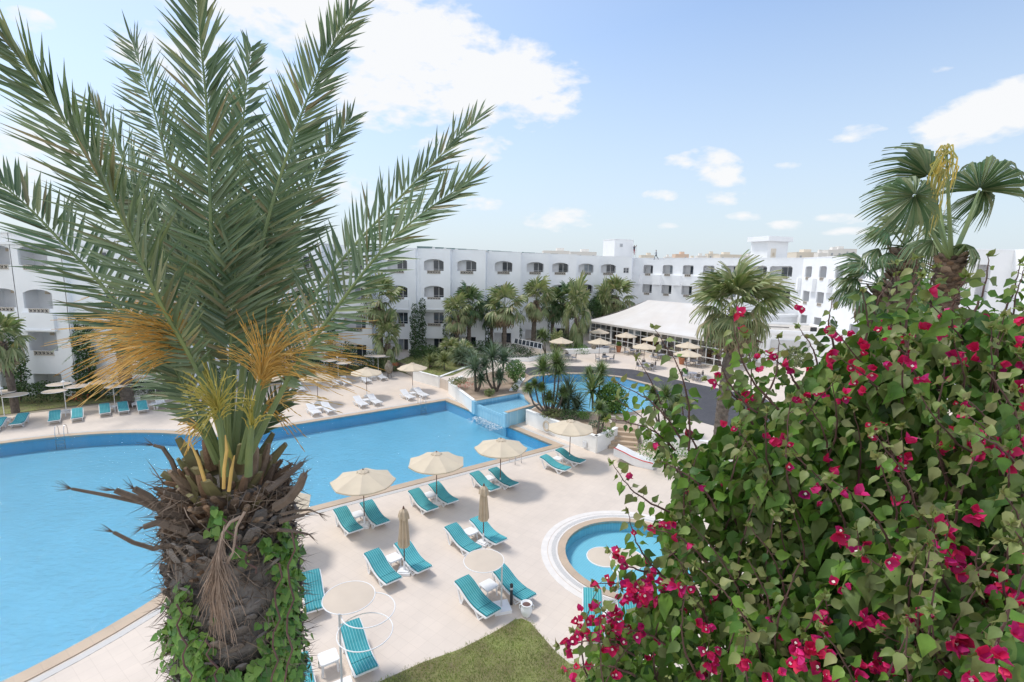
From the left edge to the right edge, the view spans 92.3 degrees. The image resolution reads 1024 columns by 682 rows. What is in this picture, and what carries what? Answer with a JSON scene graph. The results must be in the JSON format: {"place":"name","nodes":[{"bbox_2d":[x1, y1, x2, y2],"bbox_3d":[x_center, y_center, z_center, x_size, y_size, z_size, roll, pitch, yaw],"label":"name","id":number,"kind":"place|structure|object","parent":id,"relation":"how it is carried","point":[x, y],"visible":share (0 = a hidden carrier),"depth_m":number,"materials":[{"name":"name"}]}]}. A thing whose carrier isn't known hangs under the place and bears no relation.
{"place":"outdoors","nodes":[
{"label":"outdoors","id":0,"kind":"place"},
{"bbox_2d":[0,365,407,414],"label":"back lawn","id":1,"kind":"structure","parent":0,"point":[46,404],"depth_m":42.20,"materials":[{"name":"plant"}]},
{"bbox_2d":[4,334,32,400],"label":"wall vine","id":2,"kind":"object","parent":1,"relation":"on","point":[20,370],"depth_m":41.66,"materials":[{"name":"green plant"}]},
{"bbox_2d":[0,368,220,402],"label":"hedge","id":3,"kind":"object","parent":1,"relation":"on","point":[22,387],"visible":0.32,"depth_m":41.85,"materials":[{"name":"green plant"}]},
{"bbox_2d":[238,351,371,382],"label":"hedge","id":4,"kind":"object","parent":1,"relation":"on","point":[329,364],"visible":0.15,"depth_m":55.80,"materials":[{"name":"green plant"}]},
{"bbox_2d":[356,273,405,364],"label":"fan palm","id":5,"kind":"object","parent":1,"relation":"on","point":[380,307],"visible":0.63,"depth_m":56.18,"materials":[{"name":"green plant"}]},
{"bbox_2d":[368,306,401,370],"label":"fan palm","id":6,"kind":"object","parent":1,"relation":"on","point":[390,326],"visible":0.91,"depth_m":55.40,"materials":[{"name":"green plant"}]},
{"bbox_2d":[0,370,408,416],"bbox_3d":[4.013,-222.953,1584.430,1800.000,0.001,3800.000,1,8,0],"label":"ground","id":7,"kind":"structure","parent":0,"point":[51,409],"depth_m":40.85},
{"bbox_2d":[0,231,220,395],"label":"hotel building","id":8,"kind":"structure","parent":7,"relation":"on","point":[22,294],"depth_m":43.02,"materials":[{"name":"white paint"}]},
{"bbox_2d":[68,318,100,397],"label":"wall vine","id":9,"kind":"object","parent":8,"relation":"attached to","point":[88,370],"depth_m":42.88,"materials":[{"name":"green plant"}]},
{"bbox_2d":[217,243,633,381],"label":"hotel building","id":10,"kind":"structure","parent":7,"relation":"on","point":[433,278],"depth_m":66.07,"materials":[{"name":"white paint"}]},
{"bbox_2d":[409,303,419,352],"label":"wall vine","id":11,"kind":"object","parent":10,"relation":"attached to","point":[414,329],"depth_m":62.42,"materials":[{"name":"green plant"}]},
{"bbox_2d":[417,298,426,349],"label":"wall vine","id":12,"kind":"object","parent":10,"relation":"attached to","point":[421,325],"depth_m":63.40,"materials":[{"name":"green plant"}]},
{"bbox_2d":[603,239,633,256],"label":"roof hut","id":13,"kind":"object","parent":10,"relation":"on","point":[618,247],"visible":0.91,"depth_m":88.96,"materials":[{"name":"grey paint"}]},
{"bbox_2d":[631,249,1023,398],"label":"hotel building","id":14,"kind":"structure","parent":7,"relation":"on","point":[673,279],"depth_m":71.32,"materials":[{"name":"white paint"}]},
{"bbox_2d":[747,236,793,257],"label":"roof hut","id":15,"kind":"object","parent":14,"relation":"on","point":[770,246],"visible":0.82,"depth_m":78.50,"materials":[{"name":"white paint"}]},
{"bbox_2d":[0,371,746,681],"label":"pool deck","id":16,"kind":"structure","parent":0,"point":[432,617],"depth_m":21.34,"materials":[{"name":"tile"}]},
{"bbox_2d":[0,310,35,413],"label":"fan palm","id":17,"kind":"object","parent":16,"relation":"on","point":[13,354],"visible":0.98,"depth_m":37.08,"materials":[{"name":"green plant"}]},
{"bbox_2d":[41,380,87,413],"bbox_3d":[-35.344,4.410,38.819,2.940,2.620,2.876,-1,9,-11],"label":"disc parasol","id":18,"kind":"object","parent":16,"relation":"on","point":[61,383],"visible":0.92,"depth_m":38.78,"materials":[{"name":"fabric"}]},
{"bbox_2d":[52,297,154,407],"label":"date palm","id":19,"kind":"object","parent":16,"relation":"on","point":[126,393],"visible":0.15,"depth_m":40.23,"materials":[{"name":"plant"}]},
{"bbox_2d":[0,0,494,681],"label":"date palm","id":20,"kind":"object","parent":16,"relation":"on","point":[230,266],"visible":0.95,"depth_m":3.81,"materials":[{"name":"plant"}]},
{"bbox_2d":[150,506,318,681],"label":"climbing ivy","id":21,"kind":"object","parent":20,"relation":"attached to","point":[176,631],"visible":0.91,"depth_m":3.88,"materials":[{"name":"green plant"}]},
{"bbox_2d":[0,401,549,681],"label":"pool basin","id":22,"kind":"object","parent":16,"relation":"in","point":[50,617],"visible":0.55,"depth_m":26.32,"materials":[{"name":"tile"}]},
{"bbox_2d":[0,402,541,675],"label":"pool water","id":23,"kind":"structure","parent":22,"relation":"in","point":[164,486],"depth_m":29.48,"materials":[{"name":"liquid"}]},
{"bbox_2d":[0,398,563,681],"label":"pool coping","id":24,"kind":"object","parent":22,"relation":"on","point":[75,649],"visible":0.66,"depth_m":26.95,"materials":[{"name":"stone"}]},
{"bbox_2d":[0,397,570,681],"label":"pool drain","id":25,"kind":"object","parent":16,"relation":"on","point":[44,676],"visible":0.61,"depth_m":25.71,"materials":[{"name":"white"}]},
{"bbox_2d":[302,568,324,613],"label":"sun lounger","id":26,"kind":"object","parent":16,"relation":"on","point":[316,586],"visible":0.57,"depth_m":17.66,"materials":[{"name":"fabric"}]},
{"bbox_2d":[317,648,339,678],"bbox_3d":[-5.486,9.633,14.706,0.540,0.438,0.540,-4,10,-33],"label":"side table","id":27,"kind":"object","parent":16,"relation":"on","point":[328,657],"visible":1,"depth_m":14.63,"materials":[{"name":"white plastic"}]},
{"bbox_2d":[332,505,363,535],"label":"sun lounger","id":28,"kind":"object","parent":16,"relation":"on","point":[347,522],"visible":1,"depth_m":22.55,"materials":[{"name":"fabric"}]},
{"bbox_2d":[338,618,378,677],"bbox_3d":[-4.723,9.469,15.062,0.720,0.704,1.940,-4,10,-33],"label":"sun lounger","id":29,"kind":"object","parent":16,"relation":"on","point":[361,663],"visible":0.94,"depth_m":15.04,"materials":[{"name":"fabric"}]},
{"bbox_2d":[321,581,395,681],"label":"disc parasol","id":30,"kind":"object","parent":16,"relation":"on","point":[347,598],"visible":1,"depth_m":14.21,"materials":[{"name":"fabric"}]},
{"bbox_2d":[330,468,395,528],"bbox_3d":[-6.838,7.215,22.668,2.710,2.830,2.710,-5,10,-34],"label":"parasol","id":31,"kind":"object","parent":16,"relation":"on","point":[364,482],"visible":0.99,"depth_m":22.03,"materials":[{"name":"beige fabric"}]},
{"bbox_2d":[351,367,381,396],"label":"parasol","id":32,"kind":"object","parent":16,"relation":"on","point":[367,372],"visible":0.94,"depth_m":44.60,"materials":[{"name":"beige fabric"}]},
{"bbox_2d":[359,499,389,528],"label":"sun lounger","id":33,"kind":"object","parent":16,"relation":"on","point":[374,516],"visible":0.93,"depth_m":23.18,"materials":[{"name":"fabric"}]},
{"bbox_2d":[363,547,402,587],"bbox_3d":[-5.037,8.864,19.101,0.720,0.704,1.940,-6,11,-40],"label":"sun lounger","id":34,"kind":"object","parent":16,"relation":"on","point":[385,573],"visible":1,"depth_m":19.09,"materials":[{"name":"fabric"}]},
{"bbox_2d":[397,506,410,575],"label":"closed parasol","id":35,"kind":"object","parent":16,"relation":"on","point":[403,536],"visible":1,"depth_m":19.12,"materials":[{"name":"beige fabric"}]},
{"bbox_2d":[397,362,427,390],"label":"parasol","id":36,"kind":"object","parent":16,"relation":"on","point":[412,367],"visible":1,"depth_m":47.10,"materials":[{"name":"beige fabric"}]},
{"bbox_2d":[393,541,432,575],"bbox_3d":[-4.005,8.775,19.825,0.720,0.704,1.940,-6,11,-40],"label":"sun lounger","id":37,"kind":"object","parent":16,"relation":"on","point":[416,562],"visible":0.88,"depth_m":19.68,"materials":[{"name":"fabric"}]},
{"bbox_2d":[407,487,438,514],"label":"sun lounger","id":38,"kind":"object","parent":16,"relation":"on","point":[422,501],"visible":1,"depth_m":24.60,"materials":[{"name":"fabric"}]},
{"bbox_2d":[408,451,462,505],"bbox_3d":[-3.830,6.927,24.969,2.710,2.830,2.710,0,8,-6],"label":"parasol","id":39,"kind":"object","parent":16,"relation":"on","point":[436,463],"visible":1,"depth_m":24.29,"materials":[{"name":"beige fabric"}]},
{"bbox_2d":[413,365,469,387],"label":"wall","id":40,"kind":"structure","parent":16,"relation":"on","point":[427,378],"depth_m":50.62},
{"bbox_2d":[427,481,458,506],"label":"sun lounger","id":41,"kind":"object","parent":16,"relation":"on","point":[445,497],"visible":0.97,"depth_m":25.35,"materials":[{"name":"fabric"}]},
{"bbox_2d":[448,376,473,412],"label":"wall","id":42,"kind":"structure","parent":16,"relation":"on","point":[461,396],"depth_m":43.73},
{"bbox_2d":[444,522,482,555],"bbox_3d":[-2.125,8.605,21.198,0.720,0.704,1.940,-6,11,-40],"label":"sun lounger","id":43,"kind":"object","parent":16,"relation":"on","point":[460,538],"visible":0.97,"depth_m":21.20,"materials":[{"name":"fabric"}]},
{"bbox_2d":[454,574,501,619],"bbox_3d":[-1.241,9.174,17.471,0.720,0.704,1.940,-6,11,-40],"label":"sun lounger","id":44,"kind":"object","parent":16,"relation":"on","point":[479,602],"visible":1,"depth_m":17.44,"materials":[{"name":"fabric"}]},
{"bbox_2d":[475,484,490,547],"bbox_3d":[-1.236,7.518,21.405,0.520,2.800,0.520,6,10,32],"label":"closed parasol","id":45,"kind":"object","parent":16,"relation":"on","point":[483,516],"visible":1,"depth_m":21.25,"materials":[{"name":"beige fabric"}]},
{"bbox_2d":[469,470,500,491],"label":"sun lounger","id":46,"kind":"object","parent":16,"relation":"on","point":[478,477],"visible":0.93,"depth_m":26.93,"materials":[{"name":"fabric"}]},
{"bbox_2d":[463,549,511,615],"bbox_3d":[-0.867,8.649,17.716,1.776,1.660,1.500,1,8,0],"label":"disc parasol","id":47,"kind":"object","parent":16,"relation":"on","point":[484,560],"visible":0.99,"depth_m":17.48,"materials":[{"name":"fabric"}]},
{"bbox_2d":[469,515,507,546],"bbox_3d":[-1.072,8.522,21.887,0.720,0.704,1.940,-6,11,-40],"label":"sun lounger","id":48,"kind":"object","parent":16,"relation":"on","point":[492,536],"visible":0.93,"depth_m":21.77,"materials":[{"name":"fabric"}]},
{"bbox_2d":[474,438,526,488],"bbox_3d":[-0.629,6.667,27.109,2.710,2.830,2.710,-3,9,-23],"label":"parasol","id":49,"kind":"object","parent":16,"relation":"on","point":[500,448],"visible":0.98,"depth_m":26.42,"materials":[{"name":"beige fabric"}]},
{"bbox_2d":[488,467,518,489],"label":"sun lounger","id":50,"kind":"object","parent":16,"relation":"on","point":[505,480],"visible":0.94,"depth_m":27.36,"materials":[{"name":"fabric"}]},
{"bbox_2d":[472,392,538,436],"bbox_3d":[0.049,6.176,40.618,5.062,2.460,4.576,-6,11,-38],"label":"spillway basin","id":51,"kind":"object","parent":16,"relation":"on","point":[504,411],"visible":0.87,"depth_m":39.83,"materials":[{"name":"tile"}]},
{"bbox_2d":[490,563,536,604],"bbox_3d":[0.013,9.078,18.272,0.720,0.704,1.940,-6,11,-40],"label":"sun lounger","id":52,"kind":"object","parent":16,"relation":"on","point":[521,591],"visible":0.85,"depth_m":18.18,"materials":[{"name":"fabric"}]},
{"bbox_2d":[539,454,571,473],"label":"sun lounger","id":53,"kind":"object","parent":16,"relation":"on","point":[550,461],"visible":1,"depth_m":29.54,"materials":[{"name":"teal plastic"}]},
{"bbox_2d":[555,447,585,466],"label":"sun lounger","id":54,"kind":"object","parent":16,"relation":"on","point":[564,454],"visible":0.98,"depth_m":30.65,"materials":[{"name":"teal plastic"}]},
{"bbox_2d":[549,419,592,463],"bbox_3d":[3.630,6.212,30.690,2.710,2.830,2.710,-6,11,-39],"label":"parasol","id":55,"kind":"object","parent":16,"relation":"on","point":[570,428],"visible":0.94,"depth_m":29.97,"materials":[{"name":"beige fabric"}]},
{"bbox_2d":[526,409,617,452],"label":"wall","id":56,"kind":"structure","parent":16,"relation":"on","point":[599,442],"depth_m":33.84,"materials":[{"name":"paint"}]},
{"bbox_2d":[582,587,604,635],"bbox_3d":[2.759,9.349,16.780,0.720,0.704,1.940,2,9,7],"label":"sun lounger","id":57,"kind":"object","parent":16,"relation":"on","point":[588,593],"visible":0.43,"depth_m":17.22,"materials":[{"name":"fabric"}]},
{"bbox_2d":[586,547,643,623],"bbox_3d":[3.802,8.542,17.607,1.904,2.070,2.202,-3,9,-24],"label":"disc parasol","id":58,"kind":"object","parent":16,"relation":"on","point":[598,556],"visible":0.48,"depth_m":17.65,"materials":[{"name":"fabric"}]},
{"bbox_2d":[609,423,637,450],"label":"garden steps","id":59,"kind":"structure","parent":16,"relation":"on","point":[627,439],"depth_m":33.86,"materials":[{"name":"stone"}]},
{"bbox_2d":[541,511,709,613],"bbox_3d":[5.087,9.110,20.951,7.705,0.010,7.705,1,8,0],"label":"toddler pool edge","id":60,"kind":"object","parent":16,"relation":"on","point":[551,570],"visible":0.45,"depth_m":21.68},
{"bbox_2d":[565,521,689,594],"bbox_3d":[5.082,9.362,20.988,5.600,0.500,5.600,1,8,0],"label":"toddler pool basin","id":61,"kind":"object","parent":16,"relation":"in","point":[581,543],"visible":0.34,"depth_m":22.54,"materials":[{"name":"tile"}]},
{"bbox_2d":[548,513,708,600],"bbox_3d":[5.087,9.107,20.950,7.103,0.016,7.103,1,8,0],"label":"toddler pool band","id":62,"kind":"object","parent":16,"relation":"on","point":[563,577],"visible":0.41,"depth_m":21.53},
{"bbox_2d":[551,515,653,602],"bbox_3d":[5.087,9.096,20.949,6.803,0.006,6.803,1,8,0],"label":"toddler pool drain","id":63,"kind":"object","parent":62,"relation":"on","point":[557,563],"visible":0.44,"depth_m":21.59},
{"bbox_2d":[558,517,703,598],"bbox_3d":[5.086,9.150,20.957,6.241,0.130,6.241,1,8,0],"label":"toddler pool coping","id":64,"kind":"object","parent":16,"relation":"on","point":[565,562],"visible":0.48,"depth_m":21.66,"materials":[{"name":"stone"}]},
{"bbox_2d":[613,444,655,469],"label":"wall","id":65,"kind":"structure","parent":16,"relation":"on","point":[628,455],"depth_m":30.67,"materials":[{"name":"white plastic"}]},
{"bbox_2d":[634,436,687,461],"bbox_3d":[9.397,6.684,29.967,3.580,0.991,3.549,1,8,0],"label":"shrub","id":66,"kind":"object","parent":16,"relation":"on","point":[649,454],"visible":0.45,"depth_m":29.85,"materials":[{"name":"green plant"}]},
{"bbox_2d":[638,426,732,461],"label":"wall","id":67,"kind":"structure","parent":16,"relation":"on","point":[698,442],"depth_m":32.49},
{"bbox_2d":[686,249,801,434],"bbox_3d":[12.081,0.815,26.850,5.629,11.482,5.538,1,8,0],"label":"fan palm","id":68,"kind":"object","parent":16,"relation":"on","point":[744,281],"visible":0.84,"depth_m":25.73,"materials":[{"name":"green plant"}]},
{"bbox_2d":[552,249,1023,681],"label":"bougainvillea","id":69,"kind":"object","parent":16,"relation":"on","point":[856,553],"visible":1,"depth_m":1.65,"materials":[{"name":"green plant"}]},
{"bbox_2d":[827,252,932,356],"bbox_3d":[8.970,2.704,12.488,2.281,9.873,2.134,4,9,17],"label":"fan palm","id":70,"kind":"object","parent":16,"relation":"on","point":[845,290],"visible":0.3,"depth_m":12.05,"materials":[{"name":"green plant"}]},
{"bbox_2d":[0,0,1023,257],"label":"sky","id":71,"kind":"structure","parent":0,"point":[691,127],"materials":[{"name":"blue"}]},
{"bbox_2d":[371,618,670,681],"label":"lawn","id":72,"kind":"structure","parent":0,"point":[492,659],"depth_m":15.07,"materials":[{"name":"plant"}]},
{"bbox_2d":[853,215,963,453],"bbox_3d":[7.891,2.559,10.715,1.769,10.584,1.418,8,11,41],"label":"fan palm","id":73,"kind":"object","parent":72,"relation":"on","point":[876,253],"visible":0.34,"depth_m":10.02,"materials":[{"name":"green plant"}]},
{"bbox_2d":[854,142,1023,681],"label":"fan palm","id":74,"kind":"object","parent":72,"relation":"on","point":[922,162],"visible":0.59,"depth_m":6.34,"materials":[{"name":"green plant"}]},
{"bbox_2d":[524,366,769,425],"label":"dark path","id":75,"kind":"structure","parent":0,"point":[707,402],"depth_m":46.16,"materials":[{"name":"asphalt"}]},
{"bbox_2d":[359,333,951,442],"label":"terrace","id":76,"kind":"structure","parent":0,"point":[621,360],"depth_m":56.94,"materials":[{"name":"tile"}]},
{"bbox_2d":[397,349,489,375],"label":"raised lawn","id":77,"kind":"structure","parent":76,"relation":"on","point":[437,371],"depth_m":54.86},
{"bbox_2d":[409,344,448,360],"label":"shrub","id":78,"kind":"object","parent":77,"relation":"on","point":[417,350],"visible":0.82,"depth_m":59.30,"materials":[{"name":"green plant"}]},
{"bbox_2d":[442,292,473,340],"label":"fan palm","id":79,"kind":"object","parent":77,"relation":"on","point":[457,327],"visible":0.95,"depth_m":60.14,"materials":[{"name":"green plant"}]},
{"bbox_2d":[447,338,477,364],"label":"fan palm","id":80,"kind":"object","parent":77,"relation":"on","point":[466,342],"visible":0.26,"depth_m":56.68,"materials":[{"name":"green plant"}]},
{"bbox_2d":[449,342,479,366],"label":"cycad","id":81,"kind":"object","parent":77,"relation":"on","point":[457,354],"visible":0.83,"depth_m":54.91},
{"bbox_2d":[453,282,488,351],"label":"fan palm","id":82,"kind":"object","parent":77,"relation":"on","point":[472,293],"visible":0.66,"depth_m":62.57,"materials":[{"name":"green plant"}]},
{"bbox_2d":[477,294,502,342],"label":"fan palm","id":83,"kind":"object","parent":76,"relation":"on","point":[498,305],"visible":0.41,"depth_m":66.42,"materials":[{"name":"green plant"}]},
{"bbox_2d":[454,371,529,398],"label":"flower bed","id":84,"kind":"object","parent":76,"relation":"on","point":[504,388],"visible":0.36,"depth_m":45.59,"materials":[{"name":"soil"}]},
{"bbox_2d":[458,351,493,391],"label":"dwarf palm","id":85,"kind":"object","parent":84,"relation":"on","point":[474,368],"visible":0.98,"depth_m":43.58,"materials":[{"name":"plant"}]},
{"bbox_2d":[476,337,520,391],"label":"dwarf palm","id":86,"kind":"object","parent":84,"relation":"on","point":[503,357],"visible":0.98,"depth_m":43.97,"materials":[{"name":"plant"}]},
{"bbox_2d":[504,359,525,382],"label":"round bush","id":87,"kind":"object","parent":84,"relation":"on","point":[517,371],"visible":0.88,"depth_m":46.80,"materials":[{"name":"green plant"}]},
{"bbox_2d":[482,281,527,351],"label":"fan palm","id":88,"kind":"object","parent":76,"relation":"on","point":[503,319],"visible":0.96,"depth_m":61.30,"materials":[{"name":"green plant"}]},
{"bbox_2d":[522,275,556,347],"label":"fan palm","id":89,"kind":"object","parent":76,"relation":"on","point":[534,312],"visible":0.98,"depth_m":67.27,"materials":[{"name":"green plant"}]},
{"bbox_2d":[541,287,568,340],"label":"fan palm","id":90,"kind":"object","parent":76,"relation":"on","point":[553,318],"visible":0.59,"depth_m":71.95,"materials":[{"name":"green plant"}]},
{"bbox_2d":[549,278,588,338],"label":"fan palm","id":91,"kind":"object","parent":76,"relation":"on","point":[564,289],"visible":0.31,"depth_m":71.92,"materials":[{"name":"green plant"}]},
{"bbox_2d":[531,407,609,433],"bbox_3d":[4.939,5.696,36.949,3.851,0.001,7.656,-5,10,-36],"label":"flower bed","id":92,"kind":"object","parent":76,"relation":"on","point":[589,419],"visible":0.3,"depth_m":36.34,"materials":[{"name":"soil"}]},
{"bbox_2d":[519,346,572,415],"bbox_3d":[2.720,2.995,37.545,4.467,5.434,3.096,1,8,0],"label":"yucca","id":93,"kind":"object","parent":92,"relation":"on","point":[557,363],"visible":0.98,"depth_m":36.98,"materials":[{"name":"plant"}]},
{"bbox_2d":[550,374,591,415],"bbox_3d":[4.367,3.967,38.257,4.119,3.809,4.266,3,9,16],"label":"dwarf palm","id":94,"kind":"object","parent":92,"relation":"on","point":[575,404],"visible":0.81,"depth_m":37.79,"materials":[{"name":"plant"}]},
{"bbox_2d":[589,399,610,434],"bbox_3d":[5.907,5.088,32.960,1.707,2.701,1.642,1,8,0],"label":"yucca","id":95,"kind":"object","parent":92,"relation":"on","point":[599,407],"visible":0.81,"depth_m":32.80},
{"bbox_2d":[596,381,628,414],"bbox_3d":[7.878,4.643,38.612,2.558,3.323,2.729,1,8,0],"label":"round bush","id":96,"kind":"object","parent":92,"relation":"on","point":[616,406],"visible":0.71,"depth_m":37.94,"materials":[{"name":"green plant"}]},
{"bbox_2d":[560,270,591,347],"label":"fan palm","id":97,"kind":"object","parent":76,"relation":"on","point":[576,335],"visible":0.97,"depth_m":67.42,"materials":[{"name":"green plant"}]},
{"bbox_2d":[564,347,609,353],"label":"wall","id":98,"kind":"structure","parent":76,"relation":"on","point":[590,350],"depth_m":65.02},
{"bbox_2d":[525,374,652,411],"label":"pool basin","id":99,"kind":"object","parent":76,"relation":"in","point":[549,382],"visible":0.14,"depth_m":48.38,"materials":[{"name":"liquid"}]},
{"bbox_2d":[521,372,663,414],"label":"pool coping","id":100,"kind":"object","parent":76,"relation":"on","point":[527,398],"visible":0.39,"depth_m":46.04,"materials":[{"name":"stone"}]},
{"bbox_2d":[594,277,612,326],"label":"fan palm","id":101,"kind":"object","parent":76,"relation":"on","point":[606,293],"visible":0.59,"depth_m":79.24,"materials":[{"name":"green plant"}]},
{"bbox_2d":[593,274,637,334],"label":"fan palm","id":102,"kind":"object","parent":76,"relation":"on","point":[624,286],"visible":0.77,"depth_m":79.89,"materials":[{"name":"green plant"}]},
{"bbox_2d":[645,382,687,422],"bbox_3d":[10.565,4.559,33.026,3.468,3.972,2.443,-2,9,-19],"label":"yucca","id":103,"kind":"object","parent":76,"relation":"on","point":[665,389],"visible":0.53,"depth_m":32.71,"materials":[{"name":"plant"}]},
{"bbox_2d":[589,300,759,366],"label":"restaurant pavilion","id":104,"kind":"structure","parent":76,"relation":"on","point":[672,318],"depth_m":69.22,"materials":[{"name":"fabric"}]},
{"bbox_2d":[655,309,797,346],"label":"building","id":105,"kind":"structure","parent":76,"relation":"on","point":[787,318],"depth_m":71.40,"materials":[{"name":"paint"}]},
{"bbox_2d":[713,322,854,364],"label":"building","id":106,"kind":"structure","parent":76,"relation":"on","point":[790,332],"depth_m":59.56,"materials":[{"name":"grey paint"}]},
{"bbox_2d":[782,346,806,367],"bbox_3d":[13.777,0.845,23.979,1.119,1.280,1.280,9,11,41],"label":"shrub","id":107,"kind":"object","parent":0,"point":[798,352],"visible":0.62,"depth_m":23.78,"materials":[{"name":"green plant"}]},
{"label":"upper pool water","id":108,"kind":"structure","parent":0,"visible":0},
{"bbox_2d":[574,368,613,410],"bbox_3d":[6.406,3.658,38.869,3.904,3.746,4.140,1,8,0],"label":"yucca","id":109,"kind":"object","parent":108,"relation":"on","point":[592,386],"visible":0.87,"depth_m":38.69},
{"bbox_2d":[578,358,613,405],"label":"yucca","id":110,"kind":"object","parent":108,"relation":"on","point":[602,372],"visible":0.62,"depth_m":40.31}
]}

